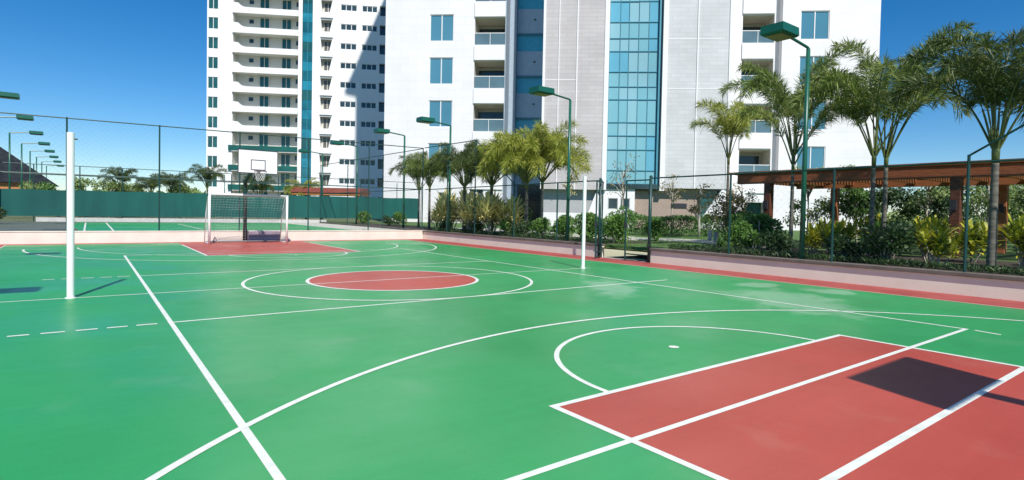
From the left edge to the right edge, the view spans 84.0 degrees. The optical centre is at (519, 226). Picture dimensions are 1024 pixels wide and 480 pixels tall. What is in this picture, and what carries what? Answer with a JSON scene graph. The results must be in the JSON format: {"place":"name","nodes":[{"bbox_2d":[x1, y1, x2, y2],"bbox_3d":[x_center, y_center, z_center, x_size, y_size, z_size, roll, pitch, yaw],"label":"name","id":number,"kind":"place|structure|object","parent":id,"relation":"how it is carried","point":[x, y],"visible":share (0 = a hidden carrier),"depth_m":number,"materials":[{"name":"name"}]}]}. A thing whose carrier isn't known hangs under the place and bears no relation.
{"place":"outdoors","nodes":[
{"label":"outdoors","id":0,"kind":"place"},
{"bbox_2d":[0,147,58,188],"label":"club house","id":1,"kind":"structure","parent":0,"point":[4,154],"depth_m":57.33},
{"bbox_2d":[0,221,212,230],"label":"paving","id":2,"kind":"structure","parent":0,"point":[28,226],"depth_m":27.87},
{"bbox_2d":[75,222,346,230],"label":"court floor","id":3,"kind":"structure","parent":0,"point":[94,226],"depth_m":30.66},
{"bbox_2d":[288,223,397,229],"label":"path","id":4,"kind":"structure","parent":0,"point":[347,227],"depth_m":35.92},
{"bbox_2d":[0,216,1007,250],"bbox_3d":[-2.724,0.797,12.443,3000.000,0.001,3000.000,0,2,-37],"label":"ground","id":5,"kind":"structure","parent":0,"point":[19,218],"depth_m":54.90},
{"bbox_2d":[8,130,43,188],"bbox_3d":[-34.818,-3.910,40.032,1.940,5.700,0.580,0,2,-37],"label":"floodlight","id":6,"kind":"object","parent":5,"relation":"on","point":[30,133],"visible":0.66,"depth_m":39.53,"materials":[{"name":"green metal"}]},
{"bbox_2d":[91,179,128,191],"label":"garden tree","id":7,"kind":"object","parent":5,"relation":"on","point":[112,186],"visible":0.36,"depth_m":51.70,"materials":[{"name":"green plant"}]},
{"bbox_2d":[97,166,139,217],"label":"palm tree","id":8,"kind":"object","parent":5,"relation":"on","point":[114,173],"visible":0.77,"depth_m":50.33,"materials":[{"name":"green plant"}]},
{"bbox_2d":[132,176,169,217],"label":"palm tree","id":9,"kind":"object","parent":5,"relation":"on","point":[145,185],"visible":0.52,"depth_m":52.98,"materials":[{"name":"green plant"}]},
{"bbox_2d":[147,171,188,217],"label":"palm tree","id":10,"kind":"object","parent":5,"relation":"on","point":[169,182],"visible":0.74,"depth_m":51.43,"materials":[{"name":"green plant"}]},
{"bbox_2d":[36,217,325,222],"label":"wall","id":11,"kind":"structure","parent":5,"relation":"on","point":[50,219],"depth_m":38.25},
{"bbox_2d":[183,163,228,218],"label":"palm tree","id":12,"kind":"object","parent":5,"relation":"on","point":[216,174],"visible":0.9,"depth_m":50.61,"materials":[{"name":"green plant"}]},
{"bbox_2d":[0,162,421,222],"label":"court fence","id":13,"kind":"object","parent":5,"relation":"on","point":[179,178],"visible":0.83,"depth_m":38.37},
{"bbox_2d":[0,189,417,218],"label":"windscreen","id":14,"kind":"object","parent":13,"relation":"attached to","point":[117,205],"visible":0.78,"depth_m":38.75,"materials":[{"name":"fabric"}]},
{"bbox_2d":[240,176,275,218],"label":"palm tree","id":15,"kind":"object","parent":5,"relation":"on","point":[262,188],"visible":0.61,"depth_m":49.96,"materials":[{"name":"green plant"}]},
{"bbox_2d":[206,0,385,197],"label":"apartment tower","id":16,"kind":"structure","parent":5,"relation":"on","point":[314,69],"depth_m":105.13,"materials":[{"name":"paint"}]},
{"bbox_2d":[283,178,319,219],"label":"palm tree","id":17,"kind":"object","parent":5,"relation":"on","point":[295,181],"visible":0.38,"depth_m":50.01,"materials":[{"name":"green plant"}]},
{"bbox_2d":[290,187,370,221],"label":"garden pavilion","id":18,"kind":"structure","parent":5,"relation":"on","point":[313,191],"depth_m":48.99,"materials":[{"name":"brown wood"}]},
{"bbox_2d":[319,222,423,229],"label":"curb wall","id":19,"kind":"structure","parent":5,"relation":"on","point":[371,226],"depth_m":36.18,"materials":[{"name":"concrete"}]},
{"bbox_2d":[320,149,421,228],"bbox_3d":[-10.436,-2.292,37.609,0.060,4.472,17.001,0,2,-37],"label":"court fence","id":20,"kind":"object","parent":19,"relation":"on","point":[347,192],"visible":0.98,"depth_m":36.84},
{"bbox_2d":[92,187,1015,225],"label":"wood","id":21,"kind":"object","parent":5,"relation":"on","point":[890,213],"visible":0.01,"depth_m":179.02,"materials":[{"name":"green plant"}]},
{"bbox_2d":[383,0,880,230],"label":"apartment tower","id":22,"kind":"structure","parent":5,"relation":"on","point":[636,79],"depth_m":50.25,"materials":[{"name":"paint"}]},
{"bbox_2d":[428,101,451,126],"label":"window","id":23,"kind":"structure","parent":22,"relation":"in","point":[441,111],"depth_m":53.45,"materials":[{"name":"blue glass"}]},
{"bbox_2d":[429,58,452,83],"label":"window","id":24,"kind":"structure","parent":22,"relation":"in","point":[440,69],"depth_m":53.36,"materials":[{"name":"blue glass"}]},
{"bbox_2d":[430,15,453,40],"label":"window","id":25,"kind":"structure","parent":22,"relation":"in","point":[441,26],"depth_m":53.25,"materials":[{"name":"blue glass"}]},
{"bbox_2d":[516,118,541,133],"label":"window","id":26,"kind":"structure","parent":22,"relation":"in","point":[520,122],"depth_m":57.22,"materials":[{"name":"blue glass"}]},
{"bbox_2d":[516,76,542,92],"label":"window","id":27,"kind":"structure","parent":22,"relation":"in","point":[524,83],"depth_m":57.13,"materials":[{"name":"blue glass"}]},
{"bbox_2d":[517,33,542,50],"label":"window","id":28,"kind":"structure","parent":22,"relation":"in","point":[526,41],"depth_m":57.01,"materials":[{"name":"blue glass"}]},
{"bbox_2d":[518,0,543,8],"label":"window","id":29,"kind":"structure","parent":22,"relation":"in","point":[522,4],"depth_m":56.94,"materials":[{"name":"blue glass"}]},
{"bbox_2d":[796,146,824,168],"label":"window","id":30,"kind":"structure","parent":22,"relation":"in","point":[815,155],"depth_m":50.73,"materials":[{"name":"blue glass"}]},
{"bbox_2d":[799,56,827,83],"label":"window","id":31,"kind":"structure","parent":22,"relation":"in","point":[802,62],"depth_m":50.62,"materials":[{"name":"blue glass"}]},
{"bbox_2d":[800,11,829,39],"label":"window","id":32,"kind":"structure","parent":22,"relation":"in","point":[814,24],"depth_m":50.47,"materials":[{"name":"blue glass"}]},
{"bbox_2d":[0,240,1023,479],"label":"court floor","id":33,"kind":"structure","parent":0,"point":[132,400],"depth_m":6.16,"materials":[{"name":"paint"}]},
{"bbox_2d":[65,132,77,298],"bbox_3d":[-7.151,-0.176,9.049,0.150,2.640,0.150,1,1,6],"label":"volleyball post","id":34,"kind":"object","parent":33,"relation":"on","point":[71,139],"visible":1,"depth_m":9.02,"materials":[{"name":"white metal"}]},
{"bbox_2d":[7,249,1001,479],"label":"volleyball lines","id":35,"kind":"object","parent":33,"relation":"on","point":[266,460],"visible":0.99,"depth_m":4.84,"materials":[{"name":"paint"}]},
{"bbox_2d":[22,243,1021,479],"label":"futsal lines","id":36,"kind":"object","parent":33,"relation":"on","point":[165,470],"visible":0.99,"depth_m":5.70,"materials":[{"name":"paint"}]},
{"bbox_2d":[581,176,586,268],"bbox_3d":[1.798,-0.117,15.834,0.150,2.560,0.150,1,1,6],"label":"volleyball post","id":37,"kind":"object","parent":33,"relation":"on","point":[583,222],"visible":1,"depth_m":15.79,"materials":[{"name":"white metal"}]},
{"bbox_2d":[179,241,1023,479],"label":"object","id":38,"kind":"object","parent":33,"relation":"on","point":[819,428],"visible":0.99,"depth_m":4.46,"materials":[{"name":"paint"}]},
{"bbox_2d":[204,193,288,243],"bbox_3d":[-11.560,-0.339,24.083,3.090,2.065,1.075,0,2,-39],"label":"futsal goal","id":39,"kind":"object","parent":38,"relation":"on","point":[209,230],"visible":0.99,"depth_m":24.10,"materials":[{"name":"white metal"}]},
{"bbox_2d":[183,243,1023,479],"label":"basketball lines","id":40,"kind":"object","parent":38,"relation":"on","point":[844,470],"visible":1,"depth_m":4.68,"materials":[{"name":"paint"}]},
{"bbox_2d":[0,239,1023,308],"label":"court border","id":41,"kind":"object","parent":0,"point":[957,298],"visible":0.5,"depth_m":14.48,"materials":[{"name":"paint"}]},
{"bbox_2d":[0,230,422,243],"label":"end wall","id":42,"kind":"structure","parent":41,"relation":"on","point":[33,237],"depth_m":23.70,"materials":[{"name":"paint"}]},
{"bbox_2d":[0,112,423,230],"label":"court fence","id":43,"kind":"object","parent":42,"relation":"on","point":[159,178],"visible":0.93,"depth_m":24.46,"materials":[{"name":"metal"}]},
{"bbox_2d":[238,148,277,239],"bbox_3d":[-11.099,-1.170,23.448,1.470,3.775,3.801,0,2,-37],"label":"basketball hoop","id":44,"kind":"object","parent":41,"relation":"on","point":[255,162],"visible":1,"depth_m":22.48,"materials":[{"name":"metal"}]},
{"bbox_2d":[248,231,279,239],"bbox_3d":[-11.552,0.425,25.714,1.320,0.460,0.215,0,2,-37],"label":"padded box","id":45,"kind":"object","parent":41,"relation":"on","point":[261,236],"visible":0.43,"depth_m":25.64,"materials":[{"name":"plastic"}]},
{"bbox_2d":[423,230,604,256],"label":"side wall","id":46,"kind":"structure","parent":41,"relation":"on","point":[559,246],"depth_m":23.86,"materials":[{"name":"concrete"}]},
{"bbox_2d":[425,140,602,240],"bbox_3d":[-1.113,-1.819,25.424,0.060,4.492,13.401,0,2,-37],"label":"court fence","id":47,"kind":"object","parent":46,"relation":"on","point":[514,185],"visible":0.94,"depth_m":25.55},
{"bbox_2d":[597,178,601,255],"bbox_3d":[2.821,-0.313,20.016,0.133,2.800,0.116,0,2,-37],"label":"gate post","id":48,"kind":"object","parent":41,"relation":"on","point":[599,218],"visible":1,"depth_m":19.98,"materials":[{"name":"metal"}]},
{"bbox_2d":[594,180,603,257],"bbox_3d":[2.763,-0.257,19.689,0.100,2.662,0.658,2,2,28],"label":"gate leaf","id":49,"kind":"object","parent":48,"relation":"attached to","point":[596,220],"visible":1,"depth_m":19.55,"materials":[{"name":"metal"}]},
{"bbox_2d":[647,175,652,262],"bbox_3d":[4.180,-0.242,18.224,0.133,2.800,0.116,0,2,-37],"label":"gate post","id":50,"kind":"object","parent":41,"relation":"on","point":[649,217],"visible":1,"depth_m":18.19,"materials":[{"name":"metal"}]},
{"bbox_2d":[624,179,648,260],"bbox_3d":[3.864,-0.210,18.646,0.100,2.662,1.008,0,2,-40],"label":"gate leaf","id":51,"kind":"object","parent":50,"relation":"attached to","point":[625,226],"visible":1,"depth_m":18.96,"materials":[{"name":"metal"}]},
{"bbox_2d":[649,248,1023,301],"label":"side wall","id":52,"kind":"structure","parent":41,"relation":"on","point":[999,286],"depth_m":13.27,"materials":[{"name":"stone"}]},
{"bbox_2d":[651,124,1023,273],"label":"court fence","id":53,"kind":"object","parent":52,"relation":"on","point":[968,162],"visible":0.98,"depth_m":13.05,"materials":[{"name":"metal"}]},
{"bbox_2d":[0,0,1023,256],"label":"sky","id":54,"kind":"structure","parent":0,"point":[127,61],"materials":[{"name":"blue"}]},
{"bbox_2d":[453,228,765,247],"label":"garden path","id":55,"kind":"structure","parent":0,"point":[664,239],"depth_m":25.24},
{"bbox_2d":[326,221,1019,261],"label":"lawn","id":56,"kind":"structure","parent":0,"point":[1009,256],"depth_m":21.95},
{"bbox_2d":[501,232,796,247],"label":"grass","id":57,"kind":"structure","parent":56,"relation":"on","point":[666,242],"depth_m":24.71,"materials":[{"name":"green plant"}]},
{"bbox_2d":[644,217,670,240],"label":"garden bush","id":58,"kind":"object","parent":56,"relation":"on","point":[656,234],"visible":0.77,"depth_m":23.40,"materials":[{"name":"green plant"}]},
{"bbox_2d":[630,214,712,236],"bbox_3d":[8.195,-0.041,30.957,4.394,1.304,1.340,1,1,5],"label":"clipped hedge","id":59,"kind":"object","parent":56,"relation":"on","point":[690,219],"visible":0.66,"depth_m":30.53,"materials":[{"name":"green plant"}]},
{"bbox_2d":[658,174,684,231],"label":"garden tree","id":60,"kind":"object","parent":56,"relation":"on","point":[668,194],"visible":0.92,"depth_m":31.67,"materials":[{"name":"green plant"}]},
{"bbox_2d":[687,184,713,237],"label":"garden tree","id":61,"kind":"object","parent":56,"relation":"on","point":[695,210],"visible":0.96,"depth_m":28.75,"materials":[{"name":"green plant"}]},
{"bbox_2d":[704,192,746,233],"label":"tree","id":62,"kind":"object","parent":56,"relation":"on","point":[723,204],"visible":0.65,"depth_m":21.39,"materials":[{"name":"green plant"}]},
{"bbox_2d":[782,165,841,234],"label":"garden tree","id":63,"kind":"object","parent":56,"relation":"on","point":[824,205],"visible":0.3,"depth_m":24.50,"materials":[{"name":"green plant"}]},
{"bbox_2d":[826,164,869,242],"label":"garden tree","id":64,"kind":"object","parent":56,"relation":"on","point":[853,194],"visible":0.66,"depth_m":24.46,"materials":[{"name":"green plant"}]},
{"bbox_2d":[728,158,1023,257],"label":"pergola","id":65,"kind":"object","parent":56,"relation":"on","point":[943,172],"visible":0.72,"depth_m":19.30,"materials":[{"name":"brown wood"}]},
{"bbox_2d":[841,187,911,224],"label":"garden tree","id":66,"kind":"object","parent":56,"relation":"on","point":[894,195],"visible":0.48,"depth_m":24.64,"materials":[{"name":"green plant"}]},
{"bbox_2d":[903,186,949,216],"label":"garden tree","id":67,"kind":"object","parent":56,"relation":"on","point":[930,192],"visible":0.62,"depth_m":22.25,"materials":[{"name":"green plant"}]},
{"bbox_2d":[891,185,989,226],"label":"garden tree","id":68,"kind":"object","parent":56,"relation":"on","point":[942,208],"visible":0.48,"depth_m":24.47,"materials":[{"name":"green plant"}]},
{"bbox_2d":[963,185,1018,250],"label":"garden tree","id":69,"kind":"object","parent":56,"relation":"on","point":[975,201],"visible":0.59,"depth_m":21.14,"materials":[{"name":"green plant"}]},
{"bbox_2d":[971,185,1023,220],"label":"garden tree","id":70,"kind":"object","parent":56,"relation":"on","point":[1020,212],"visible":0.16,"depth_m":24.68,"materials":[{"name":"green plant"}]},
{"bbox_2d":[344,223,1023,275],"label":"planting bed","id":71,"kind":"object","parent":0,"point":[1014,265],"visible":0.26,"depth_m":15.88,"materials":[{"name":"soil"}]},
{"bbox_2d":[373,128,405,227],"bbox_3d":[-7.428,-2.699,32.780,1.940,5.700,0.580,0,2,-37],"label":"floodlight","id":72,"kind":"object","parent":71,"relation":"on","point":[381,131],"visible":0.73,"depth_m":33.22,"materials":[{"name":"green metal"}]},
{"bbox_2d":[387,151,451,226],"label":"palm tree","id":73,"kind":"object","parent":71,"relation":"on","point":[417,177],"visible":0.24,"depth_m":36.04,"materials":[{"name":"green plant"}]},
{"bbox_2d":[401,148,454,228],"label":"palm tree","id":74,"kind":"object","parent":71,"relation":"on","point":[417,161],"visible":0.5,"depth_m":32.99,"materials":[{"name":"green plant"}]},
{"bbox_2d":[416,116,451,231],"bbox_3d":[-4.228,-2.533,28.558,1.940,5.700,0.580,0,2,-37],"label":"floodlight","id":75,"kind":"object","parent":71,"relation":"on","point":[425,120],"visible":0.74,"depth_m":28.98,"materials":[{"name":"green metal"}]},
{"bbox_2d":[423,193,458,227],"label":"variegated shrub","id":76,"kind":"object","parent":71,"relation":"on","point":[440,211],"visible":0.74,"depth_m":31.54,"materials":[{"name":"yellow plant"}]},
{"bbox_2d":[423,138,500,230],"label":"palm tree","id":77,"kind":"object","parent":71,"relation":"on","point":[441,158],"visible":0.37,"depth_m":29.42,"materials":[{"name":"green plant"}]},
{"bbox_2d":[452,193,484,231],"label":"variegated shrub","id":78,"kind":"object","parent":71,"relation":"on","point":[468,209],"visible":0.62,"depth_m":28.76,"materials":[{"name":"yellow plant"}]},
{"bbox_2d":[465,191,506,231],"bbox_3d":[-1.585,-0.684,27.257,2.675,2.136,2.770,2,2,44],"label":"variegated shrub","id":79,"kind":"object","parent":71,"relation":"on","point":[484,210],"visible":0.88,"depth_m":26.95,"materials":[{"name":"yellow plant"}]},
{"bbox_2d":[448,142,532,230],"bbox_3d":[-1.332,-2.051,28.040,4.180,4.820,4.450,2,1,17],"label":"palm tree","id":80,"kind":"object","parent":71,"relation":"on","point":[472,158],"visible":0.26,"depth_m":27.84,"materials":[{"name":"green plant"}]},
{"bbox_2d":[493,194,529,232],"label":"variegated shrub","id":81,"kind":"object","parent":71,"relation":"on","point":[507,208],"visible":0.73,"depth_m":26.73,"materials":[{"name":"green plant"}]},
{"bbox_2d":[474,128,573,235],"bbox_3d":[0.379,-2.224,26.100,4.995,5.330,4.820,0,2,-37],"label":"palm tree","id":82,"kind":"object","parent":71,"relation":"on","point":[493,146],"visible":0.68,"depth_m":25.12,"materials":[{"name":"green plant"}]},
{"bbox_2d":[528,217,550,235],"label":"garden bush","id":83,"kind":"object","parent":71,"relation":"on","point":[539,223],"visible":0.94,"depth_m":24.23,"materials":[{"name":"green plant"}]},
{"bbox_2d":[494,116,592,228],"bbox_3d":[1.090,-2.270,25.854,4.713,5.461,4.956,1,1,12],"label":"palm tree","id":84,"kind":"object","parent":71,"relation":"on","point":[558,137],"visible":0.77,"depth_m":25.12,"materials":[{"name":"green plant"}]},
{"bbox_2d":[529,86,571,240],"bbox_3d":[1.236,-2.248,21.349,1.940,5.700,0.580,0,2,-37],"label":"floodlight","id":85,"kind":"object","parent":71,"relation":"on","point":[542,91],"visible":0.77,"depth_m":21.77,"materials":[{"name":"green metal"}]},
{"bbox_2d":[550,214,573,237],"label":"garden bush","id":86,"kind":"object","parent":71,"relation":"on","point":[562,229],"visible":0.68,"depth_m":23.44,"materials":[{"name":"green plant"}]},
{"bbox_2d":[569,212,597,238],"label":"garden bush","id":87,"kind":"object","parent":71,"relation":"on","point":[590,221],"visible":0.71,"depth_m":22.32,"materials":[{"name":"green plant"}]},
{"bbox_2d":[597,213,629,242],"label":"garden bush","id":88,"kind":"object","parent":71,"relation":"on","point":[615,224],"visible":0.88,"depth_m":20.90,"materials":[{"name":"green plant"}]},
{"bbox_2d":[605,205,639,239],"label":"garden bush","id":89,"kind":"object","parent":71,"relation":"on","point":[630,217],"visible":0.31,"depth_m":21.88,"materials":[{"name":"green plant"}]},
{"bbox_2d":[607,154,639,211],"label":"garden tree","id":90,"kind":"object","parent":71,"relation":"on","point":[623,175],"visible":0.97,"depth_m":26.59,"materials":[{"name":"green plant"}]},
{"bbox_2d":[432,227,1023,275],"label":"ground cover","id":91,"kind":"object","parent":71,"relation":"on","point":[866,259],"visible":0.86,"depth_m":14.55,"materials":[{"name":"green plant"}]},
{"bbox_2d":[687,97,779,200],"bbox_3d":[9.332,-2.666,25.313,4.007,6.613,3.728,0,2,-37],"label":"palm tree","id":92,"kind":"object","parent":71,"relation":"on","point":[731,127],"visible":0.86,"depth_m":25.02,"materials":[{"name":"green plant"}]},
{"bbox_2d":[721,220,754,248],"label":"garden bush","id":93,"kind":"object","parent":71,"relation":"on","point":[740,225],"visible":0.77,"depth_m":18.02,"materials":[{"name":"green plant"}]},
{"bbox_2d":[737,229,765,249],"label":"shrub","id":94,"kind":"object","parent":71,"relation":"on","point":[746,243],"visible":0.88,"depth_m":16.75,"materials":[{"name":"green plant"}]},
{"bbox_2d":[743,213,784,249],"bbox_3d":[7.909,0.163,18.715,1.492,1.272,1.450,1,1,-7],"label":"garden bush","id":95,"kind":"object","parent":71,"relation":"on","point":[765,223],"visible":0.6,"depth_m":18.62,"materials":[{"name":"green plant"}]},
{"bbox_2d":[757,229,794,255],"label":"dark shrub","id":96,"kind":"object","parent":71,"relation":"on","point":[775,240],"visible":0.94,"depth_m":15.62,"materials":[{"name":"green plant"}]},
{"bbox_2d":[760,21,809,258],"bbox_3d":[6.699,-1.964,14.140,1.940,5.700,0.580,0,2,-37],"label":"floodlight","id":97,"kind":"object","parent":71,"relation":"on","point":[780,31],"visible":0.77,"depth_m":14.57,"materials":[{"name":"green metal"}]},
{"bbox_2d":[735,101,865,251],"bbox_3d":[8.296,-1.597,16.962,3.455,4.836,2.538,2,2,28],"label":"palm tree","id":98,"kind":"object","parent":71,"relation":"on","point":[793,162],"visible":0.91,"depth_m":16.82,"materials":[{"name":"green plant"}]},
{"bbox_2d":[715,39,901,249],"bbox_3d":[8.985,-2.531,18.693,4.710,6.649,5.148,1,1,5],"label":"palm tree","id":99,"kind":"object","parent":71,"relation":"on","point":[768,84],"visible":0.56,"depth_m":18.14,"materials":[{"name":"green plant"}]},
{"bbox_2d":[798,222,826,253],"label":"croton plant","id":100,"kind":"object","parent":71,"relation":"on","point":[809,239],"visible":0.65,"depth_m":16.85,"materials":[{"name":"yellow plant"}]},
{"bbox_2d":[810,221,849,257],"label":"croton plant","id":101,"kind":"object","parent":71,"relation":"on","point":[837,228],"visible":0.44,"depth_m":15.48,"materials":[{"name":"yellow plant"}]},
{"bbox_2d":[821,218,862,254],"bbox_3d":[9.532,0.292,16.779,1.196,1.132,1.478,1,1,-8],"label":"shrub","id":102,"kind":"object","parent":71,"relation":"on","point":[850,228],"visible":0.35,"depth_m":16.53,"materials":[{"name":"green plant"}]},
{"bbox_2d":[824,233,862,258],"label":"dark shrub","id":103,"kind":"object","parent":71,"relation":"on","point":[848,245],"visible":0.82,"depth_m":14.65,"materials":[{"name":"green plant"}]},
{"bbox_2d":[784,49,975,256],"bbox_3d":[9.354,-2.036,15.312,3.603,5.837,4.489,0,2,-37],"label":"palm tree","id":104,"kind":"object","parent":71,"relation":"on","point":[860,98],"visible":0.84,"depth_m":15.25,"materials":[{"name":"green plant"}]},
{"bbox_2d":[854,220,921,263],"bbox_3d":[8.862,0.380,13.751,1.351,1.118,1.531,2,2,28],"label":"dark shrub","id":105,"kind":"object","parent":71,"relation":"on","point":[880,243],"visible":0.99,"depth_m":13.53,"materials":[{"name":"green plant"}]},
{"bbox_2d":[800,19,1010,229],"bbox_3d":[10.876,-2.398,16.318,4.854,6.573,4.800,2,2,32],"label":"palm tree","id":106,"kind":"object","parent":71,"relation":"on","point":[887,151],"visible":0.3,"depth_m":16.12,"materials":[{"name":"green plant"}]},
{"bbox_2d":[911,215,968,262],"bbox_3d":[10.194,0.315,14.074,1.626,1.245,1.315,1,1,-8],"label":"croton plant","id":107,"kind":"object","parent":71,"relation":"on","point":[925,224],"visible":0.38,"depth_m":13.95,"materials":[{"name":"green plant"}]},
{"bbox_2d":[914,226,972,266],"bbox_3d":[9.807,0.455,13.228,1.177,0.996,1.144,1,1,-3],"label":"croton plant","id":108,"kind":"object","parent":71,"relation":"on","point":[941,245],"visible":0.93,"depth_m":13.18,"materials":[{"name":"yellow plant"}]},
{"bbox_2d":[885,23,1023,271],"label":"palm tree","id":109,"kind":"object","parent":71,"relation":"on","point":[1008,85],"visible":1,"depth_m":12.08,"materials":[{"name":"green plant"}]},
{"bbox_2d":[947,219,998,262],"bbox_3d":[11.661,0.360,14.699,1.412,1.196,1.373,1,1,-9],"label":"croton plant","id":110,"kind":"object","parent":71,"relation":"on","point":[980,241],"visible":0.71,"depth_m":14.59,"materials":[{"name":"yellow plant"}]},
{"bbox_2d":[984,213,1023,267],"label":"croton plant","id":111,"kind":"object","parent":71,"relation":"on","point":[1015,230],"visible":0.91,"depth_m":12.87,"materials":[{"name":"yellow plant"}]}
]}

